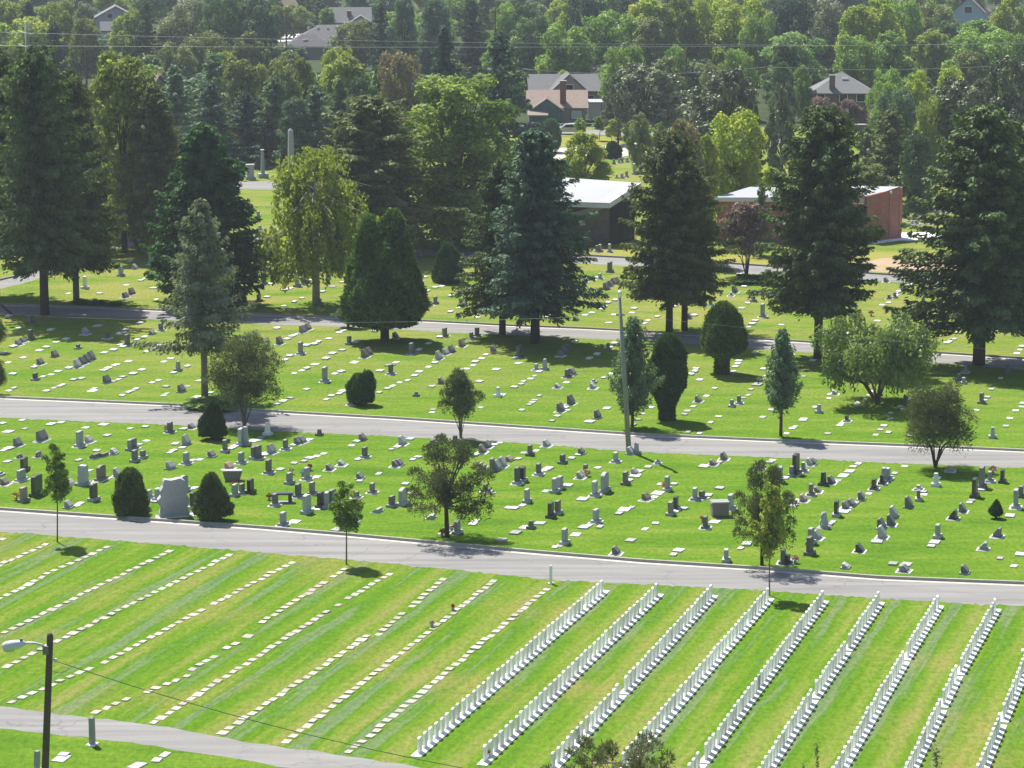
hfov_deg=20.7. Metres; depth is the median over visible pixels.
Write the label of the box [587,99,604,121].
carport
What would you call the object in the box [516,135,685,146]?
dry verge
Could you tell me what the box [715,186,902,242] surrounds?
brick hall
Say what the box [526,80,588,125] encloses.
house
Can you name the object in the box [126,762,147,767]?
grave slab
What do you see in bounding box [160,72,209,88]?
garden shrub
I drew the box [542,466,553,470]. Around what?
grave slab
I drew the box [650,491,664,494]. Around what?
grave slab
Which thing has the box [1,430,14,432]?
grave slab
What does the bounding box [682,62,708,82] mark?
garden shrub
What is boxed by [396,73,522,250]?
maple tree
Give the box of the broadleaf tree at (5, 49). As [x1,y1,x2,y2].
[2,44,23,65]
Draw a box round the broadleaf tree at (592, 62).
[568,48,600,64]
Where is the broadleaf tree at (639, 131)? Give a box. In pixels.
[624,112,658,170]
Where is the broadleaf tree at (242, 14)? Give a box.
[235,0,251,50]
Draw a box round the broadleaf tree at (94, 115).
[84,90,122,150]
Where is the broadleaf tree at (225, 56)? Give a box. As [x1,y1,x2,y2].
[216,50,236,101]
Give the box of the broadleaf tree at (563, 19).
[552,3,581,40]
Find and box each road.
[0,238,949,288]
[0,306,1023,369]
[0,399,1023,467]
[0,512,1023,605]
[237,181,317,189]
[553,139,780,159]
[561,129,668,134]
[906,209,951,212]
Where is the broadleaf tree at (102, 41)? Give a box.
[71,38,106,55]
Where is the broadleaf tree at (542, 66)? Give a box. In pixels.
[536,62,547,73]
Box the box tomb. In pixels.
[709,499,729,516]
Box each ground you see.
[0,126,1023,604]
[4,0,1023,126]
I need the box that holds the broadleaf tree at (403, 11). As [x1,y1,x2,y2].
[384,0,419,77]
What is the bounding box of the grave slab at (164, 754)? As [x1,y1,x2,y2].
[159,752,170,757]
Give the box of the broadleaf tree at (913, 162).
[898,129,935,217]
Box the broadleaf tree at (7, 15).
[0,0,28,44]
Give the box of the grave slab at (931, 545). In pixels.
[927,544,935,547]
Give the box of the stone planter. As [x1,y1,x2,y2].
[222,469,242,480]
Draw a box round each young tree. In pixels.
[40,442,72,541]
[328,480,364,564]
[573,117,587,131]
[592,117,605,138]
[604,118,617,140]
[620,120,635,156]
[652,122,666,136]
[748,481,786,594]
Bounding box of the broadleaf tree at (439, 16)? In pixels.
[416,0,456,72]
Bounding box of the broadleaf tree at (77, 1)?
[52,0,92,17]
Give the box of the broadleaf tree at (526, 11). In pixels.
[506,2,538,58]
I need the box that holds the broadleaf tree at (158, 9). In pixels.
[128,0,167,20]
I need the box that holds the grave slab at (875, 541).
[871,539,882,543]
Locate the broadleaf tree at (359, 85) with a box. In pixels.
[339,75,379,135]
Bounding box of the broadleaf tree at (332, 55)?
[318,48,340,91]
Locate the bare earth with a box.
[861,255,956,274]
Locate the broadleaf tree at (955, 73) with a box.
[936,66,966,141]
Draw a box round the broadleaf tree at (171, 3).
[165,0,184,13]
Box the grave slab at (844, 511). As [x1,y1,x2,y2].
[839,509,849,513]
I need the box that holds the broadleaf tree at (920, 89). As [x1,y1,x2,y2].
[900,69,931,131]
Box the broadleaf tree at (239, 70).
[215,56,261,146]
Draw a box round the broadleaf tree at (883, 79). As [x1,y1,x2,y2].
[864,66,903,129]
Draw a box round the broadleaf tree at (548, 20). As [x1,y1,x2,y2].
[508,14,561,61]
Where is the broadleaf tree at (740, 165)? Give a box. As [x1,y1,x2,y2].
[709,106,767,216]
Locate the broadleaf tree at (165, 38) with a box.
[152,15,181,51]
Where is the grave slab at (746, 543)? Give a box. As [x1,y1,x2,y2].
[741,541,751,545]
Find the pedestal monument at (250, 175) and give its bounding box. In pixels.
[245,164,255,179]
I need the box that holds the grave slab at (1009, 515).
[1004,513,1014,517]
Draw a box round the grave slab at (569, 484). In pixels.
[563,483,572,486]
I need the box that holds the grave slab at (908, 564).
[901,562,912,566]
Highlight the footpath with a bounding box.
[0,706,418,767]
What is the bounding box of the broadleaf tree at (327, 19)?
[317,8,336,25]
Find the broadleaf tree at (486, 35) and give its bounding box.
[454,21,491,66]
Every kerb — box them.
[0,236,897,279]
[1,303,1023,358]
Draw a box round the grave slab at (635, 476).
[629,474,641,477]
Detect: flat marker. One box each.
[1,664,13,668]
[16,695,27,699]
[22,582,35,585]
[23,619,33,622]
[25,691,37,694]
[45,608,57,611]
[66,631,79,635]
[73,670,84,674]
[90,710,101,714]
[121,697,131,701]
[149,720,158,724]
[150,686,161,689]
[154,715,167,719]
[162,682,171,685]
[170,706,181,710]
[192,692,204,696]
[212,679,222,682]
[216,731,229,734]
[221,646,231,649]
[224,726,234,729]
[230,642,240,645]
[232,720,244,724]
[238,715,249,719]
[241,634,253,637]
[246,711,257,715]
[261,701,270,705]
[266,645,276,648]
[276,693,285,696]
[281,688,289,692]
[281,739,292,743]
[284,633,295,636]
[287,684,297,687]
[287,734,298,737]
[293,680,303,683]
[301,723,313,727]
[308,718,317,722]
[313,714,325,718]
[318,581,328,584]
[332,699,342,703]
[338,695,350,698]
[344,690,354,694]
[355,637,367,641]
[355,681,366,684]
[356,740,367,743]
[363,677,372,680]
[365,734,375,737]
[371,728,381,732]
[374,668,384,671]
[375,723,385,727]
[381,718,391,722]
[388,713,399,717]
[404,699,416,703]
[416,690,428,694]
[422,685,432,688]
[444,667,453,670]
[450,662,460,666]
[470,645,481,649]
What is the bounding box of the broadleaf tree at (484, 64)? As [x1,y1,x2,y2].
[479,38,507,68]
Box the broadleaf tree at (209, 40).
[182,29,230,74]
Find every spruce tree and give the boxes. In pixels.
[0,44,121,314]
[0,47,30,263]
[34,68,127,300]
[106,84,185,251]
[139,121,274,306]
[416,25,474,156]
[439,30,549,152]
[450,156,526,334]
[477,127,609,343]
[615,129,719,333]
[625,161,743,330]
[746,104,887,358]
[882,103,1023,365]
[952,118,1023,301]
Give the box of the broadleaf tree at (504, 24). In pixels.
[488,0,515,45]
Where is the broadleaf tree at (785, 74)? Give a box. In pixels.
[767,60,793,133]
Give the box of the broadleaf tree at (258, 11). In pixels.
[236,0,281,75]
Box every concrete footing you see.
[410,590,609,757]
[477,594,663,765]
[554,695,626,767]
[620,595,718,694]
[620,598,773,767]
[700,601,828,763]
[770,700,818,767]
[812,652,850,698]
[844,662,909,767]
[846,602,884,650]
[904,605,943,660]
[914,710,946,767]
[941,676,962,707]
[957,609,1001,675]
[984,725,1006,767]
[1001,673,1023,722]
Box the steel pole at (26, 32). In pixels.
[19,22,32,51]
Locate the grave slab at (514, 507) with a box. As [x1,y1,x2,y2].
[510,506,518,509]
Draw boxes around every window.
[107,13,112,18]
[566,84,573,89]
[570,110,582,119]
[839,94,847,101]
[856,94,866,101]
[964,6,971,13]
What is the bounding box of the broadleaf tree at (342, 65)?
[321,52,371,133]
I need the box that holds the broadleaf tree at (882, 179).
[850,163,898,186]
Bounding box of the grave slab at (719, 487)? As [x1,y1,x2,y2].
[714,486,724,489]
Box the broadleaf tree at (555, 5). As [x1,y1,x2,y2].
[545,0,584,19]
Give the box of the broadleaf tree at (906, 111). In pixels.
[876,85,918,158]
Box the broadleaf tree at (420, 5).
[413,0,441,9]
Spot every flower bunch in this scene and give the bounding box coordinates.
[12,492,18,499]
[429,620,434,626]
[439,528,444,535]
[583,468,590,476]
[791,555,798,562]
[988,465,998,473]
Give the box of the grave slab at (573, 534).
[570,532,581,536]
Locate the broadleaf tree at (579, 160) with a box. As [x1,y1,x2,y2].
[559,130,614,180]
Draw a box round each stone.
[13,453,23,459]
[31,450,42,458]
[74,464,91,486]
[87,452,99,459]
[100,452,109,457]
[370,507,383,513]
[424,513,436,519]
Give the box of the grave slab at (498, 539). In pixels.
[495,537,507,541]
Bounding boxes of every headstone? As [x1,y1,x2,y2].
[0,477,12,486]
[12,437,26,447]
[12,469,30,482]
[15,339,25,346]
[17,486,30,502]
[18,456,30,470]
[19,337,29,343]
[26,315,34,323]
[26,329,35,340]
[29,474,42,497]
[30,372,39,380]
[32,429,50,442]
[34,358,47,365]
[49,350,59,357]
[62,500,74,508]
[68,478,75,485]
[71,430,87,448]
[73,358,84,368]
[74,344,81,349]
[78,356,89,365]
[79,327,92,335]
[83,353,91,362]
[84,435,96,443]
[87,350,96,360]
[87,483,100,501]
[92,465,110,482]
[101,375,112,383]
[102,332,113,339]
[109,448,119,454]
[110,467,120,477]
[117,266,124,276]
[120,292,131,298]
[122,334,133,346]
[125,439,132,450]
[128,287,137,294]
[129,449,140,462]
[131,264,138,269]
[131,438,141,449]
[138,450,148,458]
[147,329,156,334]
[147,489,154,498]
[150,487,159,500]
[155,323,166,331]
[162,422,177,433]
[164,460,176,470]
[176,384,186,392]
[178,452,194,465]
[180,434,192,445]
[180,475,191,491]
[187,423,196,429]
[187,491,196,509]
[206,450,217,457]
[220,439,229,452]
[221,462,236,469]
[229,483,240,496]
[233,452,248,464]
[236,427,242,445]
[238,483,245,494]
[244,478,256,493]
[248,446,254,459]
[250,445,266,460]
[255,294,262,301]
[260,459,276,474]
[267,443,279,454]
[267,493,282,507]
[274,336,286,344]
[275,511,291,526]
[278,439,291,450]
[284,472,295,484]
[292,483,303,498]
[293,274,300,286]
[293,436,302,445]
[294,341,305,354]
[297,325,307,333]
[299,436,309,444]
[299,467,314,481]
[300,494,313,514]
[304,481,317,495]
[305,323,313,330]
[314,491,323,508]
[318,366,331,382]
[322,463,336,471]
[322,491,329,508]
[328,489,335,502]
[334,460,348,466]
[345,336,353,344]
[345,399,356,405]
[349,491,364,498]
[354,472,365,479]
[358,433,367,440]
[358,446,371,458]
[359,349,371,358]
[365,347,373,355]
[365,482,379,494]
[385,364,396,375]
[386,495,396,507]
[388,459,400,468]
[390,332,401,339]
[396,435,409,446]
[396,458,404,466]
[396,487,409,506]
[405,342,417,354]
[417,736,422,752]
[423,731,427,747]
[428,727,432,742]
[432,296,438,303]
[433,350,445,360]
[434,722,438,737]
[437,377,444,384]
[440,327,449,337]
[440,717,444,733]
[442,348,451,355]
[445,712,448,728]
[448,344,456,352]
[451,520,462,534]
[451,707,454,723]
[455,703,459,718]
[456,338,468,347]
[461,698,465,714]
[466,332,476,340]
[466,694,470,709]
[472,690,476,705]
[473,327,482,336]
[476,444,489,454]
[477,685,480,700]
[481,483,491,493]
[482,681,485,696]
[483,440,494,448]
[483,744,487,760]
[487,677,490,692]
[488,740,492,756]
[489,345,497,352]
[489,457,494,471]
[491,672,494,687]
[493,734,498,750]
[494,459,502,471]
[496,668,500,683]
[498,456,510,468]
[499,730,503,745]
[501,665,505,679]
[504,724,508,740]
[505,455,514,461]
[506,661,509,675]
[509,720,513,736]
[510,466,523,485]
[510,656,514,670]
[515,345,523,356]
[515,652,519,667]
[515,715,519,731]
[519,711,523,726]
[520,466,527,482]
[520,648,524,662]
[522,488,531,503]
[524,706,528,721]
[525,444,534,456]
[525,644,528,658]
[529,640,532,654]
[529,701,533,716]
[530,363,539,370]
[531,463,545,476]
[533,636,537,650]
[534,697,537,712]
[538,633,541,647]
[538,692,543,707]
[539,439,553,447]
[542,629,546,643]
[543,688,547,703]
[545,501,555,518]
[547,625,550,639]
[548,683,552,698]
[549,477,559,493]
[551,383,563,388]
[551,621,554,635]
[551,751,555,767]
[553,402,566,412]
[553,679,557,694]
[554,500,562,514]
[555,350,566,357]
[556,618,559,631]
[556,746,560,762]
[557,454,567,464]
[557,475,565,489]
[557,675,561,689]
[559,527,569,545]
[560,346,568,352]
[560,614,563,628]
[561,368,573,378]
[561,741,565,757]
[562,670,565,685]
[564,343,571,349]
[564,394,577,405]
[564,611,567,624]
[566,666,570,681]
[566,736,569,748]
[568,607,571,620]
[570,368,577,375]
[570,730,574,747]
[571,662,574,676]
[572,471,587,479]
[572,603,576,617]
[575,657,578,672]
[575,726,579,742]
[576,600,580,613]
[577,447,586,454]
[579,721,583,737]
[580,597,583,610]
[580,654,583,668]
[581,464,589,473]
[584,649,587,664]
[584,716,588,732]
[585,593,588,606]
[586,382,599,389]
[587,480,601,497]
[587,508,604,524]
[588,590,591,603]
[588,646,591,660]
[590,711,593,727]
[592,245,599,252]
[592,409,602,418]
[592,586,595,599]
[592,642,596,656]
[594,707,597,722]
[595,273,604,279]
[596,583,599,596]
[597,638,600,652]
[598,472,610,493]
[598,702,602,717]
[600,580,602,593]
[601,634,604,648]
[602,282,610,290]
[603,697,607,712]
[604,343,611,350]
[604,630,607,644]
[605,244,613,252]
[606,261,613,272]
[607,280,613,286]
[607,693,610,708]
[608,545,624,556]
[609,452,622,463]
[609,626,612,640]
[611,277,617,284]
[612,688,615,703]
[613,622,616,636]
[615,683,619,699]
[616,619,619,632]
[620,471,630,485]
[621,615,624,629]
[621,752,625,767]
[624,675,628,690]
[625,446,634,454]
[625,611,628,625]
[628,607,631,621]
[628,671,631,686]
[629,467,639,474]
[632,163,636,174]
[632,604,636,618]
[632,667,635,682]
[636,601,639,614]
[636,663,639,677]
[638,492,654,502]
[640,597,643,610]
[640,659,643,673]
[643,727,647,740]
[644,594,647,607]
[644,655,647,669]
[647,590,650,603]
[647,650,650,665]
[648,721,651,735]
[651,459,662,464]
[651,587,654,600]
[651,646,654,661]
[652,717,656,733]
[654,583,657,596]
[655,643,658,657]
[656,712,659,728]
[659,639,662,653]
[660,707,663,723]
[662,475,671,491]
[662,635,665,649]
[664,703,668,718]
[665,501,675,515]
[666,631,669,645]
[668,699,671,714]
[669,627,672,641]
[672,694,675,709]
[673,496,680,510]
[673,624,676,637]
[676,620,679,633]
[676,689,679,704]
[679,616,682,630]
[679,685,682,700]
[683,612,686,626]
[684,681,687,695]
[686,609,689,622]
[688,487,699,501]
[688,676,691,691]
[690,605,693,619]
[691,672,694,687]
[692,394,704,402]
[692,758,695,767]
[694,602,696,615]
[695,667,698,682]
[696,598,699,611]
[696,752,699,767]
[698,515,712,529]
[698,663,701,678]
[699,490,709,500]
[700,595,703,608]
[702,659,705,674]
[703,591,706,604]
[704,742,708,759]
[706,588,709,601]
[706,655,709,670]
[707,459,719,466]
[708,737,711,753]
[709,585,712,597]
[709,651,713,665]
[711,733,715,749]
[713,647,716,661]
[716,643,719,657]
[716,727,720,744]
[717,451,730,461]
[719,723,722,739]
[720,639,723,653]
[722,548,730,562]
[723,635,726,649]
[723,719,726,734]
[726,714,729,729]
[727,631,730,645]
[728,399,735,407]
[728,493,736,511]
[730,628,733,641]
[730,709,733,725]
[732,285,739,293]
[733,704,736,720]
[734,395,744,404]
[734,623,737,637]
[737,620,740,634]
[737,700,739,715]
[740,616,743,630]
[740,696,743,710]
[743,612,746,626]
[743,691,746,706]
[747,609,750,622]
[747,686,750,701]
[750,605,753,619]
[751,682,754,697]
[753,601,756,615]
[754,678,757,693]
[756,598,759,611]
[757,303,767,317]
[757,674,760,689]
[759,595,762,608]
[760,669,763,684]
[762,591,765,604]
[763,665,766,680]
[764,755,767,767]
[766,588,768,601]
[766,661,769,675]
[768,750,771,767]
[769,657,772,672]
[771,746,774,762]
[773,653,776,667]
[774,740,777,757]
[776,548,785,565]
[776,649,778,663]
[777,735,781,752]
[779,466,784,483]
[779,645,781,659]
[781,641,784,655]
[781,731,784,747]
[784,554,794,565]
[784,726,787,741]
[785,637,787,651]
[787,465,794,476]
[787,721,790,737]
[788,634,790,647]
[790,716,793,732]
[791,630,794,643]
[792,453,803,476]
[794,711,797,727]
[796,622,798,636]
[797,707,800,722]
[798,493,810,503]
[799,618,802,632]
[800,461,809,472]
[800,702,803,717]
[802,615,804,628]
[802,697,805,712]
[803,536,815,555]
[805,483,816,496]
[805,527,816,544]
[805,611,807,625]
[806,457,814,466]
[806,693,810,708]
[808,608,810,621]
[809,689,812,704]
[810,604,812,617]
[811,457,817,465]
[813,486,823,493]
[813,600,815,614]
[814,529,825,541]
[815,679,818,694]
[816,510,830,529]
[816,597,819,610]
[818,594,821,607]
[819,675,821,690]
[821,590,823,603]
[821,670,824,685]
[824,666,827,681]
[827,475,838,485]
[827,661,830,676]
[831,389,839,395]
[831,500,840,517]
[831,658,833,672]
[833,654,836,668]
[837,649,839,663]
[837,756,840,767]
[839,500,852,510]
[840,562,850,569]
[840,645,842,659]
[841,415,852,422]
[841,751,844,767]
[843,641,845,655]
[843,745,846,762]
[847,498,856,507]
[847,633,851,647]
[847,741,850,757]
[850,736,852,752]
[851,629,853,643]
[852,542,867,553]
[853,625,856,639]
[853,730,856,747]
[856,490,865,500]
[856,621,859,635]
[856,726,859,742]
[858,617,861,630]
[859,721,862,737]
[861,613,864,627]
[861,716,864,732]
[864,610,867,623]
[864,711,868,727]
[866,706,869,722]
[867,478,880,490]
[867,606,869,619]
[869,602,871,616]
[870,702,873,718]
[872,599,874,612]
[873,698,876,713]
[874,525,890,539]
[875,517,887,529]
[875,595,877,608]
[875,693,878,707]
[877,467,889,481]
[877,474,888,485]
[877,591,879,604]
[877,689,880,704]
[880,684,883,699]
[881,277,890,282]
[883,680,886,695]
[884,294,893,299]
[885,513,898,527]
[886,467,894,480]
[886,675,888,690]
[889,505,899,518]
[889,671,891,686]
[891,667,894,682]
[893,663,896,677]
[895,564,907,573]
[896,659,899,673]
[899,564,913,573]
[899,655,901,669]
[901,651,904,665]
[902,394,909,400]
[903,495,913,508]
[906,642,909,656]
[908,757,911,767]
[911,484,924,490]
[911,635,913,648]
[911,751,914,767]
[913,630,916,645]
[914,746,917,763]
[915,489,921,501]
[916,627,918,641]
[916,741,919,757]
[917,623,920,637]
[918,736,921,752]
[920,619,922,633]
[921,731,924,747]
[923,616,925,630]
[926,722,929,737]
[927,609,929,622]
[929,605,931,619]
[930,712,933,728]
[931,602,934,615]
[932,523,942,538]
[933,707,936,723]
[936,595,939,608]
[936,703,938,718]
[938,698,940,714]
[942,688,945,703]
[944,466,956,472]
[945,509,960,520]
[945,684,947,698]
[948,678,950,694]
[949,673,952,688]
[954,665,956,680]
[955,372,961,381]
[958,502,969,513]
[959,564,970,574]
[960,364,970,373]
[960,377,966,384]
[960,657,962,671]
[962,652,964,667]
[964,649,967,662]
[966,644,969,658]
[969,477,979,498]
[969,640,971,654]
[971,636,973,650]
[974,632,976,646]
[976,541,990,551]
[976,628,978,642]
[977,392,985,403]
[978,466,986,487]
[979,624,981,638]
[979,758,982,767]
[981,620,983,634]
[981,752,984,767]
[983,747,986,764]
[985,471,995,483]
[985,613,987,626]
[985,742,988,759]
[987,609,989,623]
[988,737,990,753]
[989,527,1005,538]
[990,606,992,619]
[990,733,992,748]
[991,727,995,743]
[994,722,997,738]
[996,718,998,733]
[998,469,1006,483]
[998,713,1000,728]
[1002,702,1005,718]
[1005,364,1010,372]
[1005,698,1007,713]
[1007,693,1009,708]
[1008,488,1022,509]
[1008,688,1011,704]
[1011,685,1014,699]
[1015,676,1017,690]
[1018,667,1020,681]
[1019,485,1023,497]
[1019,662,1022,676]
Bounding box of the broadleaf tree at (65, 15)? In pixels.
[37,0,76,62]
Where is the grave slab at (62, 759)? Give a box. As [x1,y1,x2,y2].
[51,755,71,762]
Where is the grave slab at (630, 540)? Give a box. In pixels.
[624,538,636,541]
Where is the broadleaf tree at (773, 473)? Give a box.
[730,459,798,565]
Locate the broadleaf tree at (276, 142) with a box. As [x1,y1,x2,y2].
[257,100,294,157]
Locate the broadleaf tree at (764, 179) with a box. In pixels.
[759,166,778,186]
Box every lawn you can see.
[0,532,1023,767]
[564,247,950,272]
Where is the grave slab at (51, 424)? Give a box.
[45,422,56,425]
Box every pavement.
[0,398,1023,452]
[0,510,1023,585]
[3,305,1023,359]
[872,232,940,243]
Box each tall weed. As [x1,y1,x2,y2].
[814,742,820,767]
[929,745,943,767]
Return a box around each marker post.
[34,750,39,767]
[86,716,98,746]
[548,565,553,583]
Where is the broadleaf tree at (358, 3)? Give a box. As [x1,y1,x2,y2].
[342,0,384,13]
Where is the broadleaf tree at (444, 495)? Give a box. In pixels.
[404,432,496,536]
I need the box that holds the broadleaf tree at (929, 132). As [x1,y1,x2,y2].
[914,94,946,187]
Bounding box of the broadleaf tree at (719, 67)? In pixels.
[699,62,728,126]
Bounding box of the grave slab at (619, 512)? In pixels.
[614,511,623,514]
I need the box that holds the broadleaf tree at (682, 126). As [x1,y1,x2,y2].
[670,118,707,246]
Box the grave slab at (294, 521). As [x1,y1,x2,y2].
[289,520,301,523]
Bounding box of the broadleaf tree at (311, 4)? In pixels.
[303,0,341,16]
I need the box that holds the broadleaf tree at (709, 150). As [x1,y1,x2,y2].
[699,132,720,220]
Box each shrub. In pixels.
[34,5,56,15]
[70,298,89,304]
[72,7,100,27]
[74,51,123,75]
[88,300,105,305]
[98,36,130,53]
[102,31,150,40]
[104,301,121,306]
[135,55,164,69]
[143,51,157,57]
[143,64,162,74]
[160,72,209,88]
[161,82,193,110]
[176,393,249,410]
[187,90,203,106]
[270,50,300,74]
[277,44,307,60]
[297,75,321,83]
[320,45,344,68]
[365,71,400,85]
[383,11,416,20]
[431,242,465,282]
[454,47,481,63]
[463,64,479,78]
[483,71,525,100]
[486,66,527,89]
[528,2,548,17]
[541,118,561,150]
[604,140,623,158]
[666,65,703,93]
[680,57,716,65]
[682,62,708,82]
[727,274,769,284]
[815,54,835,71]
[890,77,915,104]
[901,76,935,97]
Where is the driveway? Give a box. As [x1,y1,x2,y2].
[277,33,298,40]
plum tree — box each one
[715,201,769,273]
[808,96,840,118]
[838,98,864,136]
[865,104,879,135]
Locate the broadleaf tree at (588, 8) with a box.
[561,0,610,46]
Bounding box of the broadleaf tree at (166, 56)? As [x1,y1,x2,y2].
[154,40,199,81]
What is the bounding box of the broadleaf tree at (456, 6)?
[436,0,479,32]
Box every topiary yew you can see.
[110,466,151,517]
[192,471,234,520]
[196,399,227,438]
[345,369,376,404]
[646,332,688,421]
[700,300,749,374]
[988,499,1003,518]
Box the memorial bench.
[271,491,293,503]
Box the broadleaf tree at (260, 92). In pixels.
[252,62,269,105]
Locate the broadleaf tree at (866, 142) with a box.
[849,127,881,179]
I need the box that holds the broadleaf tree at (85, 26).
[67,17,101,76]
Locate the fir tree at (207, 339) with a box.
[131,198,271,396]
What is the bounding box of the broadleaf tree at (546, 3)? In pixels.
[524,0,565,19]
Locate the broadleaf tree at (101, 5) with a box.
[90,0,130,11]
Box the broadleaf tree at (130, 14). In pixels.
[117,8,151,58]
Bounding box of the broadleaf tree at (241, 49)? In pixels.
[229,31,271,82]
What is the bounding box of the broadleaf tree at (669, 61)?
[645,56,688,129]
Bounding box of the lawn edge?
[0,728,281,767]
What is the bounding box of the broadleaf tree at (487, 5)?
[464,0,506,28]
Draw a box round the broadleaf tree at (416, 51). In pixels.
[413,40,433,70]
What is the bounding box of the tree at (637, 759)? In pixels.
[540,729,676,767]
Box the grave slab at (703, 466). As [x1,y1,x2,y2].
[698,464,709,467]
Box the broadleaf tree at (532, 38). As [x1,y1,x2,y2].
[509,12,550,88]
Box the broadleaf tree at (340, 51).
[337,45,354,76]
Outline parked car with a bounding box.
[560,123,585,132]
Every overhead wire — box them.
[0,44,970,46]
[7,32,1010,44]
[7,314,610,322]
[59,662,461,767]
[528,65,1002,73]
[625,315,1022,351]
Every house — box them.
[94,4,131,37]
[100,21,123,36]
[135,75,165,101]
[264,0,299,19]
[284,34,330,58]
[293,25,367,47]
[329,7,371,24]
[351,14,370,23]
[525,74,605,109]
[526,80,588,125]
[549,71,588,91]
[585,58,621,77]
[808,72,870,121]
[952,0,992,26]
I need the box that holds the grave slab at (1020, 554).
[1015,552,1023,556]
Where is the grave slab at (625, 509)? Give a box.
[617,507,630,511]
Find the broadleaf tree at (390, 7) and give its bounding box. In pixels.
[366,0,395,23]
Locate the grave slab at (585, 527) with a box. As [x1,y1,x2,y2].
[577,525,590,529]
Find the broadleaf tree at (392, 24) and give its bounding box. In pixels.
[387,18,405,47]
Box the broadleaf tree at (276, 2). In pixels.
[252,0,280,20]
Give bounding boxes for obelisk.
[287,128,294,170]
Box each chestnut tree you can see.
[599,82,632,142]
[609,62,692,130]
[682,66,761,157]
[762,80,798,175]
[924,76,1002,190]
[982,55,1023,135]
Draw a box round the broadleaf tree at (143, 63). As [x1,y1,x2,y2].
[132,59,148,71]
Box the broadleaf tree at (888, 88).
[866,80,899,134]
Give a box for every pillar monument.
[80,276,89,288]
[174,361,182,371]
[242,426,251,445]
[254,159,260,167]
[262,422,272,435]
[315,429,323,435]
[493,387,502,397]
[526,520,536,529]
[540,359,548,369]
[633,442,640,453]
[815,404,822,413]
[818,471,828,486]
[931,473,940,486]
[988,427,996,438]
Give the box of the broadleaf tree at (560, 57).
[532,22,596,73]
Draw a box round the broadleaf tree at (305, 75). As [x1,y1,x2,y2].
[293,57,322,144]
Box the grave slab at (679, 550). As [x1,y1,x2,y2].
[672,548,684,552]
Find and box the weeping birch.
[242,144,382,304]
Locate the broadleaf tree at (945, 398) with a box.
[900,378,979,467]
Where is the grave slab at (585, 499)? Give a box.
[576,497,588,501]
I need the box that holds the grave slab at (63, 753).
[57,752,69,755]
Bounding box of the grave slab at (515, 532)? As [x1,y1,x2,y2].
[509,530,521,534]
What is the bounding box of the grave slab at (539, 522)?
[534,521,546,524]
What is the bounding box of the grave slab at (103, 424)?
[97,423,109,425]
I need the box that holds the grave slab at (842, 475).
[837,473,849,477]
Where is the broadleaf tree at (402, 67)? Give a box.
[376,49,422,138]
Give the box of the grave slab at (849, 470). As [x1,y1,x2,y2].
[844,469,854,472]
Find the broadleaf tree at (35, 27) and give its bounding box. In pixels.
[0,16,64,64]
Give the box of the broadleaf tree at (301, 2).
[296,0,310,8]
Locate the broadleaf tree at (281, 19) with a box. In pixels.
[266,5,288,38]
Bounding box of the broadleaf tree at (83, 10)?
[71,1,98,57]
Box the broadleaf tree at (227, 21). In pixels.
[195,0,239,54]
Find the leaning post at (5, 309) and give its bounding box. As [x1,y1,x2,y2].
[0,303,13,314]
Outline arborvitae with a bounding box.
[337,206,432,341]
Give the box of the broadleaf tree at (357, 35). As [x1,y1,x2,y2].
[326,19,375,69]
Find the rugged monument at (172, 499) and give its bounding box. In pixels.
[155,477,195,518]
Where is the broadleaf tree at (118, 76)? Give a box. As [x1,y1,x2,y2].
[87,50,170,252]
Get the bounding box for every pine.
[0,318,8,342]
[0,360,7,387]
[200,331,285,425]
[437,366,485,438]
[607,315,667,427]
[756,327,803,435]
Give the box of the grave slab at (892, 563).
[888,561,897,565]
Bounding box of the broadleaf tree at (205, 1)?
[182,0,213,14]
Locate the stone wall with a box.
[839,124,874,130]
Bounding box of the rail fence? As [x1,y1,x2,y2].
[903,220,935,228]
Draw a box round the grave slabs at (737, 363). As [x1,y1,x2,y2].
[0,260,1023,375]
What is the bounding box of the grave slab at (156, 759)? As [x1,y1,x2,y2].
[151,757,162,762]
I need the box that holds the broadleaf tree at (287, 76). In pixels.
[253,56,304,133]
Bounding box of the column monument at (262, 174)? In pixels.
[257,149,268,177]
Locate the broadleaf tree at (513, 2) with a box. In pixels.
[505,0,538,9]
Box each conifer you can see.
[0,1,40,43]
[33,21,84,79]
[96,131,120,223]
[131,0,164,57]
[160,64,203,142]
[175,81,247,156]
[186,51,237,140]
[220,91,274,164]
[239,75,298,162]
[272,84,335,161]
[292,94,469,236]
[309,0,339,28]
[316,78,352,162]
[364,3,394,72]
[365,64,390,93]
[451,0,490,70]
[612,0,631,31]
[751,104,769,185]
[752,182,775,255]
[860,108,921,204]
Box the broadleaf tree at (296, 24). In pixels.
[276,3,314,38]
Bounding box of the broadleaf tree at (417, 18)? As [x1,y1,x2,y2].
[408,12,460,58]
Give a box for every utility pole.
[80,35,90,85]
[285,7,286,49]
[494,8,495,35]
[681,47,690,81]
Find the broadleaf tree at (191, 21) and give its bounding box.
[161,0,210,60]
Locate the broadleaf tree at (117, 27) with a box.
[107,15,128,52]
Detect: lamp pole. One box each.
[2,633,57,767]
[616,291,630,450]
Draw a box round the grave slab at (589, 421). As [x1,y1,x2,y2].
[584,420,595,422]
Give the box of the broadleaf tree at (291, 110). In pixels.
[272,98,320,167]
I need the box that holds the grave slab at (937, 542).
[928,540,940,544]
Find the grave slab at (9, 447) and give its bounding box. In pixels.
[2,446,15,449]
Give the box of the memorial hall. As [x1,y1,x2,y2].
[557,178,640,244]
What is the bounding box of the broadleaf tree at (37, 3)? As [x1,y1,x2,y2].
[19,0,58,6]
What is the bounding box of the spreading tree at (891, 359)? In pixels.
[809,309,942,403]
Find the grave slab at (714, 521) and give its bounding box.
[708,520,720,523]
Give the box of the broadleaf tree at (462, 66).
[434,59,465,77]

